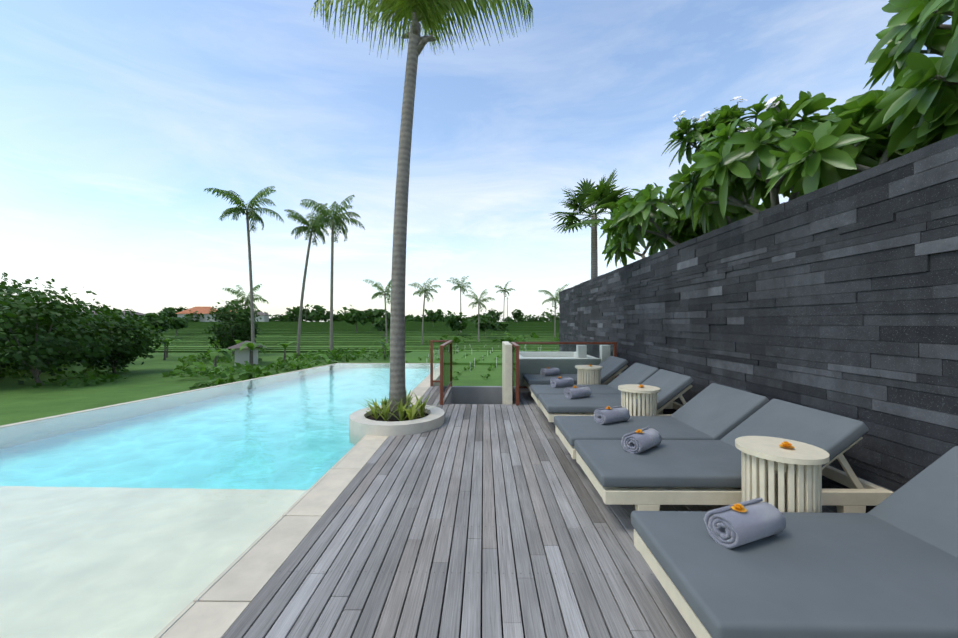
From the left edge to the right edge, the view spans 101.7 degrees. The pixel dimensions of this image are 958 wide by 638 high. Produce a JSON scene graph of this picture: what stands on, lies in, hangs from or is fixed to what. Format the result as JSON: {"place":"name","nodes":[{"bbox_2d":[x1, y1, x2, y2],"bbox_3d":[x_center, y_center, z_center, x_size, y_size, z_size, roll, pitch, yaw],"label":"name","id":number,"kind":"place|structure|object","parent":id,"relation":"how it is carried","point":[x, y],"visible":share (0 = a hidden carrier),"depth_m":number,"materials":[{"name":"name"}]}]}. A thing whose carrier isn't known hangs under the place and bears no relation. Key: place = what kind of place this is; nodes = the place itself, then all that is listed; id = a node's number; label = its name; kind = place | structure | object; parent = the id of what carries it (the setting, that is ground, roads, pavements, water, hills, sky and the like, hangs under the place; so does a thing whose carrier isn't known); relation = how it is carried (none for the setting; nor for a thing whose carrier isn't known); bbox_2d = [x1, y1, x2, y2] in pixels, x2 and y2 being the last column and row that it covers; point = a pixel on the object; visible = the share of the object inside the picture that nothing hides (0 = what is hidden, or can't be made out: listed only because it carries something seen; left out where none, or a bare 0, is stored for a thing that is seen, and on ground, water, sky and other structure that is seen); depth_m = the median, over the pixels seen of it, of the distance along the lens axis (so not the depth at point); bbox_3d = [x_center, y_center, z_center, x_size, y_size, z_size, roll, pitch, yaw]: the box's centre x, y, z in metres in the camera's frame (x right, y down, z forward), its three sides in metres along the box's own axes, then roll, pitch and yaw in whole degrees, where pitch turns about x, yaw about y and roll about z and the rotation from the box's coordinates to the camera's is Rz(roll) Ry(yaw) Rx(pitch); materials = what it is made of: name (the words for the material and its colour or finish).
{"place":"outdoors","nodes":[
{"label":"outdoors","id":0,"kind":"place"},
{"bbox_2d":[0,353,501,425],"bbox_3d":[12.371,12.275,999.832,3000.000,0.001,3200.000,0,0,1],"label":"ground","id":1,"kind":"structure","parent":0,"point":[26,401],"depth_m":27.21,"materials":[{"name":"green plant"}]},
{"bbox_2d":[92,307,268,365],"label":"village houses","id":2,"kind":"structure","parent":1,"relation":"on","point":[242,356],"depth_m":164.80,"materials":[{"name":"grey"}]},
{"bbox_2d":[0,363,439,427],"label":"pool edge","id":3,"kind":"object","parent":1,"relation":"on","point":[12,424],"visible":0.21,"depth_m":7.62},
{"bbox_2d":[0,364,438,637],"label":"pool water","id":4,"kind":"structure","parent":3,"relation":"in","point":[151,518],"depth_m":3.40,"materials":[{"name":"blue liquid"}]},
{"bbox_2d":[204,186,283,342],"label":"palm","id":5,"kind":"object","parent":1,"relation":"on","point":[240,209],"depth_m":46.34,"materials":[{"name":"green plant"}]},
{"bbox_2d":[163,342,385,366],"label":"banana stems","id":6,"kind":"object","parent":1,"relation":"on","point":[215,358],"visible":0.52,"depth_m":40.53,"materials":[{"name":"green plant"}]},
{"bbox_2d":[0,332,559,389],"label":"bushes","id":7,"kind":"object","parent":1,"relation":"on","point":[190,364],"visible":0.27,"depth_m":33.31,"materials":[{"name":"green plant"}]},
{"bbox_2d":[18,322,558,364],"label":"rice terraces","id":8,"kind":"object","parent":1,"relation":"on","point":[315,336],"visible":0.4,"depth_m":77.66,"materials":[{"name":"green plant"}]},
{"bbox_2d":[223,284,267,311],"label":"palm","id":9,"kind":"object","parent":8,"relation":"on","point":[246,299],"depth_m":58.42,"materials":[{"name":"green plant"}]},
{"bbox_2d":[0,272,559,384],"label":"field trees","id":10,"kind":"object","parent":8,"relation":"on","point":[92,343],"depth_m":31.96,"materials":[{"name":"green plant"}]},
{"bbox_2d":[363,279,390,345],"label":"palm","id":11,"kind":"object","parent":8,"relation":"on","point":[380,294],"depth_m":62.10,"materials":[{"name":"green plant"}]},
{"bbox_2d":[409,278,440,344],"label":"palm","id":12,"kind":"object","parent":8,"relation":"on","point":[425,289],"depth_m":65.77,"materials":[{"name":"green plant"}]},
{"bbox_2d":[446,276,472,332],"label":"palm","id":13,"kind":"object","parent":8,"relation":"on","point":[458,285],"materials":[{"name":"green plant"}]},
{"bbox_2d":[465,289,494,341],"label":"palm","id":14,"kind":"object","parent":8,"relation":"on","point":[483,300],"depth_m":71.71,"materials":[{"name":"green plant"}]},
{"bbox_2d":[428,346,557,367],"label":"field stakes","id":15,"kind":"object","parent":8,"relation":"on","point":[487,355],"visible":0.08,"depth_m":45.55,"materials":[{"name":"white paint"}]},
{"bbox_2d":[494,283,513,321],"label":"palm","id":16,"kind":"object","parent":8,"relation":"on","point":[504,289],"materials":[{"name":"green plant"}]},
{"bbox_2d":[538,283,569,337],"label":"palm","id":17,"kind":"object","parent":8,"relation":"on","point":[553,298],"depth_m":79.61,"materials":[{"name":"green plant"}]},
{"bbox_2d":[159,384,419,637],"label":"pool shell","id":18,"kind":"object","parent":1,"relation":"in","point":[245,553],"depth_m":2.29},
{"bbox_2d":[154,364,439,637],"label":"pool coping","id":19,"kind":"object","parent":18,"relation":"on","point":[218,608],"visible":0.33,"depth_m":2.38,"materials":[{"name":"beige stone"}]},
{"bbox_2d":[284,203,336,357],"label":"palm","id":20,"kind":"object","parent":1,"relation":"on","point":[299,218],"depth_m":48.20,"materials":[{"name":"green plant"}]},
{"bbox_2d":[300,195,364,353],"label":"palm","id":21,"kind":"object","parent":1,"relation":"on","point":[333,216],"depth_m":44.87,"materials":[{"name":"green plant"}]},
{"bbox_2d":[445,386,501,405],"bbox_3d":[0.804,2.934,1.312,3.955,2.996,14.740,0,0,1],"label":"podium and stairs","id":22,"kind":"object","parent":1,"relation":"on","point":[460,395],"visible":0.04,"depth_m":8.56,"materials":[{"name":"grey concrete"}]},
{"bbox_2d":[395,393,567,637],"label":"deck underlay","id":23,"kind":"object","parent":22,"relation":"on","point":[482,544],"depth_m":2.46,"materials":[{"name":"black"}]},
{"bbox_2d":[222,386,836,637],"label":"deck planks","id":24,"kind":"object","parent":23,"relation":"on","point":[347,568],"visible":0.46,"depth_m":2.41,"materials":[{"name":"grey wood"}]},
{"bbox_2d":[349,404,443,436],"bbox_3d":[-1.147,1.651,5.526,1.310,0.630,1.310,0,0,1],"label":"planter","id":25,"kind":"object","parent":24,"relation":"on","point":[361,424],"visible":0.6,"depth_m":5.03,"materials":[{"name":"stone"}]},
{"bbox_2d":[366,412,428,421],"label":"planter soil","id":26,"kind":"structure","parent":25,"relation":"on","point":[370,417],"depth_m":5.47,"materials":[{"name":"brown soil"}]},
{"bbox_2d":[357,390,438,420],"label":"potted plants","id":27,"kind":"object","parent":26,"relation":"on","point":[412,411],"visible":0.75,"depth_m":5.39,"materials":[{"name":"green plant"}]},
{"bbox_2d":[310,0,533,419],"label":"palm tree","id":28,"kind":"object","parent":26,"relation":"on","point":[431,14],"depth_m":5.66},
{"bbox_2d":[430,340,616,405],"bbox_3d":[0.834,0.972,7.655,3.849,1.020,2.014,0,0,1],"label":"railing","id":29,"kind":"object","parent":24,"relation":"on","point":[514,344],"depth_m":7.82,"materials":[{"name":"clear glass"}]},
{"bbox_2d":[531,391,539,406],"bbox_3d":[1.809,1.135,5.999,1.914,0.668,0.819,0,0,1],"label":"lounger frame","id":30,"kind":"object","parent":24,"relation":"on","point":[537,401],"visible":0.02,"depth_m":5.89,"materials":[{"name":"beige wood"}]},
{"bbox_2d":[550,377,573,387],"bbox_3d":[1.314,0.998,6.160,0.342,0.151,0.167,0,0,-22],"label":"towel","id":31,"kind":"object","parent":30,"relation":"on","point":[562,382],"visible":1,"depth_m":6.11,"materials":[{"name":"grey fabric"}]},
{"bbox_2d":[555,425,575,458],"bbox_3d":[1.788,1.119,3.859,1.914,0.668,0.820,0,0,1],"label":"lounger frame","id":32,"kind":"object","parent":24,"relation":"on","point":[570,449],"visible":0.04,"depth_m":3.71,"materials":[{"name":"beige wood"}]},
{"bbox_2d":[594,406,629,424],"bbox_3d":[1.356,0.981,3.987,0.342,0.151,0.167,0,-1,-26],"label":"towel","id":33,"kind":"object","parent":32,"relation":"on","point":[614,414],"visible":1,"depth_m":3.93,"materials":[{"name":"grey fabric"}]},
{"bbox_2d":[524,365,627,390],"bbox_3d":[1.841,1.145,7.288,1.922,0.668,0.838,0,0,1],"label":"lounger frame","id":34,"kind":"object","parent":24,"relation":"on","point":[609,380],"visible":0.1,"depth_m":6.95,"materials":[{"name":"beige wood"}]},
{"bbox_2d":[540,367,559,375],"bbox_3d":[1.359,1.008,7.444,0.342,0.151,0.167,0,0,-24],"label":"towel","id":35,"kind":"object","parent":34,"relation":"on","point":[554,371],"visible":0.98,"depth_m":7.39,"materials":[{"name":"grey fabric"}]},
{"bbox_2d":[523,356,627,384],"bbox_3d":[1.755,0.942,7.289,1.788,0.446,0.838,0,0,1],"label":"lounger cushion","id":36,"kind":"object","parent":34,"relation":"on","point":[611,365],"visible":0.58,"depth_m":7.06,"materials":[{"name":"grey fabric"}]},
{"bbox_2d":[575,365,602,384],"bbox_3d":[1.867,1.139,6.633,0.450,0.670,0.450,0,0,1],"label":"side table","id":37,"kind":"object","parent":24,"relation":"on","point":[588,375],"visible":0.52,"depth_m":6.50,"materials":[{"name":"beige paint"}]},
{"bbox_2d":[540,385,692,421],"bbox_3d":[1.811,1.129,5.132,1.912,0.668,0.814,0,0,1],"label":"lounger frame","id":38,"kind":"object","parent":24,"relation":"on","point":[670,404],"visible":0.21,"depth_m":4.79,"materials":[{"name":"beige wood"}]},
{"bbox_2d":[564,386,591,398],"bbox_3d":[1.335,0.991,5.278,0.342,0.151,0.167,0,-1,-28],"label":"towel","id":39,"kind":"object","parent":38,"relation":"on","point":[577,392],"visible":1,"depth_m":5.22,"materials":[{"name":"grey fabric"}]},
{"bbox_2d":[538,369,693,412],"bbox_3d":[1.724,0.925,5.135,1.779,0.446,0.815,0,0,1],"label":"lounger cushion","id":40,"kind":"object","parent":38,"relation":"on","point":[670,385],"visible":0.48,"depth_m":4.90,"materials":[{"name":"grey fabric"}]},
{"bbox_2d":[618,384,659,415],"bbox_3d":[1.840,1.122,4.494,0.450,0.670,0.450,0,0,1],"label":"side table","id":41,"kind":"object","parent":24,"relation":"on","point":[645,394],"visible":0.42,"depth_m":4.35,"materials":[{"name":"beige paint"}]},
{"bbox_2d":[634,529,711,637],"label":"lounger frame","id":42,"kind":"object","parent":24,"relation":"on","point":[692,620],"visible":0.1,"depth_m":1.68,"materials":[{"name":"beige wood"}]},
{"bbox_2d":[704,498,785,547],"bbox_3d":[1.264,0.964,1.855,0.342,0.151,0.167,0,0,-22],"label":"towel","id":43,"kind":"object","parent":42,"relation":"on","point":[729,527],"visible":1,"depth_m":1.80,"materials":[{"name":"grey fabric"}]},
{"bbox_2d":[731,503,746,511],"bbox_3d":[1.219,0.883,1.832,0.066,0.030,0.066,0,0,1],"label":"flower","id":44,"kind":"object","parent":43,"relation":"on","point":[738,507],"visible":0.96,"depth_m":1.83,"materials":[{"name":"orange plant"}]},
{"bbox_2d":[631,446,957,637],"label":"lounger cushion","id":45,"kind":"object","parent":42,"relation":"on","point":[887,567],"visible":0.94,"depth_m":1.62,"materials":[{"name":"grey fabric"}]},
{"bbox_2d":[576,437,893,512],"bbox_3d":[1.799,1.112,2.997,1.912,0.668,0.816,0,0,1],"label":"lounger frame","id":46,"kind":"object","parent":24,"relation":"on","point":[860,495],"visible":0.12,"depth_m":2.60,"materials":[{"name":"beige wood"}]},
{"bbox_2d":[621,427,661,453],"bbox_3d":[1.312,0.974,3.144,0.342,0.151,0.167,0,-1,-39],"label":"towel","id":47,"kind":"object","parent":46,"relation":"on","point":[633,442],"visible":1,"depth_m":3.07,"materials":[{"name":"grey fabric"}]},
{"bbox_2d":[574,398,868,487],"bbox_3d":[1.713,0.908,2.999,1.780,0.446,0.817,0,0,1],"label":"lounger cushion","id":48,"kind":"object","parent":46,"relation":"on","point":[689,463],"visible":0.71,"depth_m":2.85,"materials":[{"name":"grey fabric"}]},
{"bbox_2d":[735,436,828,512],"bbox_3d":[1.814,1.106,2.354,0.450,0.670,0.450,0,0,1],"label":"side table","id":49,"kind":"object","parent":24,"relation":"on","point":[796,470],"visible":0.56,"depth_m":2.23,"materials":[{"name":"beige paint"}]},
{"bbox_2d":[779,441,793,447],"bbox_3d":[1.834,0.750,2.326,0.080,0.036,0.080,0,0,1],"label":"marigold","id":50,"kind":"object","parent":49,"relation":"on","point":[786,444],"visible":1,"depth_m":2.33,"materials":[{"name":"orange plant"}]},
{"bbox_2d":[502,341,511,404],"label":"pillar","id":51,"kind":"structure","parent":22,"relation":"on","point":[506,372],"depth_m":6.75,"materials":[{"name":"beige paint"}]},
{"bbox_2d":[519,345,609,391],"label":"low wall","id":52,"kind":"structure","parent":1,"relation":"on","point":[564,367],"depth_m":7.98,"materials":[{"name":"paint"}]},
{"bbox_2d":[559,134,957,512],"bbox_3d":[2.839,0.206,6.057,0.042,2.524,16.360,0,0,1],"label":"stone wall","id":53,"kind":"structure","parent":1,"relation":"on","point":[858,211],"depth_m":3.08,"materials":[{"name":"grey stone"}]},
{"bbox_2d":[0,0,951,321],"label":"sky","id":54,"kind":"structure","parent":0,"point":[117,117],"materials":[{"name":"blue"}]},
{"bbox_2d":[530,363,658,398],"bbox_3d":[1.723,0.931,6.001,1.781,0.446,0.820,0,0,1],"label":"lounger cushion","id":55,"kind":"object","parent":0,"point":[637,373],"visible":0.56,"depth_m":5.92,"materials":[{"name":"grey fabric"}]},
{"bbox_2d":[554,383,768,445],"bbox_3d":[1.702,0.915,3.861,1.781,0.446,0.821,0,0,1],"label":"lounger cushion","id":56,"kind":"object","parent":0,"point":[713,411],"visible":0.69,"depth_m":3.75,"materials":[{"name":"grey fabric"}]},
{"bbox_2d":[661,94,789,166],"bbox_3d":[4.168,-1.932,6.741,2.098,3.289,2.124,0,0,1],"label":"frangipani","id":57,"kind":"object","parent":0,"point":[701,130],"depth_m":6.27,"materials":[{"name":"green plant"}]},
{"bbox_2d":[863,0,957,89],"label":"frangipani","id":58,"kind":"object","parent":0,"point":[899,35],"depth_m":3.52,"materials":[{"name":"green plant"}]},
{"bbox_3d":[21.602,2.059,2.837,36.960,4.770,22.290,0,0,1],"label":"garden terrace","id":59,"kind":"object","parent":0,"visible":0},
{"bbox_2d":[591,215,597,278],"bbox_3d":[3.971,-1.907,13.442,0.240,3.330,0.240,0,0,-22],"label":"palm trunk","id":60,"kind":"object","parent":59,"relation":"on","point":[594,262],"visible":0.52,"depth_m":13.36,"materials":[{"name":"grey plant"}]},
{"bbox_2d":[549,168,631,232],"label":"palm fronds","id":61,"kind":"object","parent":60,"relation":"attached to","point":[605,195],"visible":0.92,"depth_m":13.11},
{"bbox_2d":[602,217,707,267],"bbox_3d":[3.627,-1.246,7.839,1.873,1.938,2.337,0,0,1],"label":"frangipani","id":62,"kind":"object","parent":59,"relation":"on","point":[655,244],"depth_m":7.50,"materials":[{"name":"green plant"}]},
{"bbox_2d":[599,183,764,254],"bbox_3d":[3.687,-1.328,6.906,2.848,2.087,1.891,0,0,1],"label":"frangipani","id":63,"kind":"object","parent":59,"relation":"on","point":[629,215],"depth_m":6.67,"materials":[{"name":"green plant"}]},
{"bbox_2d":[680,128,821,235],"bbox_3d":[3.976,-1.391,5.656,1.817,2.186,2.894,0,0,1],"label":"frangipani","id":64,"kind":"object","parent":59,"relation":"on","point":[757,198],"depth_m":6.03,"materials":[{"name":"green plant"}]},
{"bbox_2d":[666,91,896,233],"bbox_3d":[3.487,-1.360,4.682,2.269,2.118,2.744,0,0,1],"label":"frangipani","id":65,"kind":"object","parent":59,"relation":"on","point":[712,166],"depth_m":4.22,"materials":[{"name":"green plant"}]},
{"bbox_2d":[764,58,957,197],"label":"frangipani","id":66,"kind":"object","parent":59,"relation":"on","point":[828,143],"depth_m":3.40,"materials":[{"name":"green plant"}]},
{"bbox_2d":[866,0,957,157],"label":"frangipani","id":67,"kind":"object","parent":59,"relation":"on","point":[919,83],"depth_m":2.90,"materials":[{"name":"green plant"}]}
]}

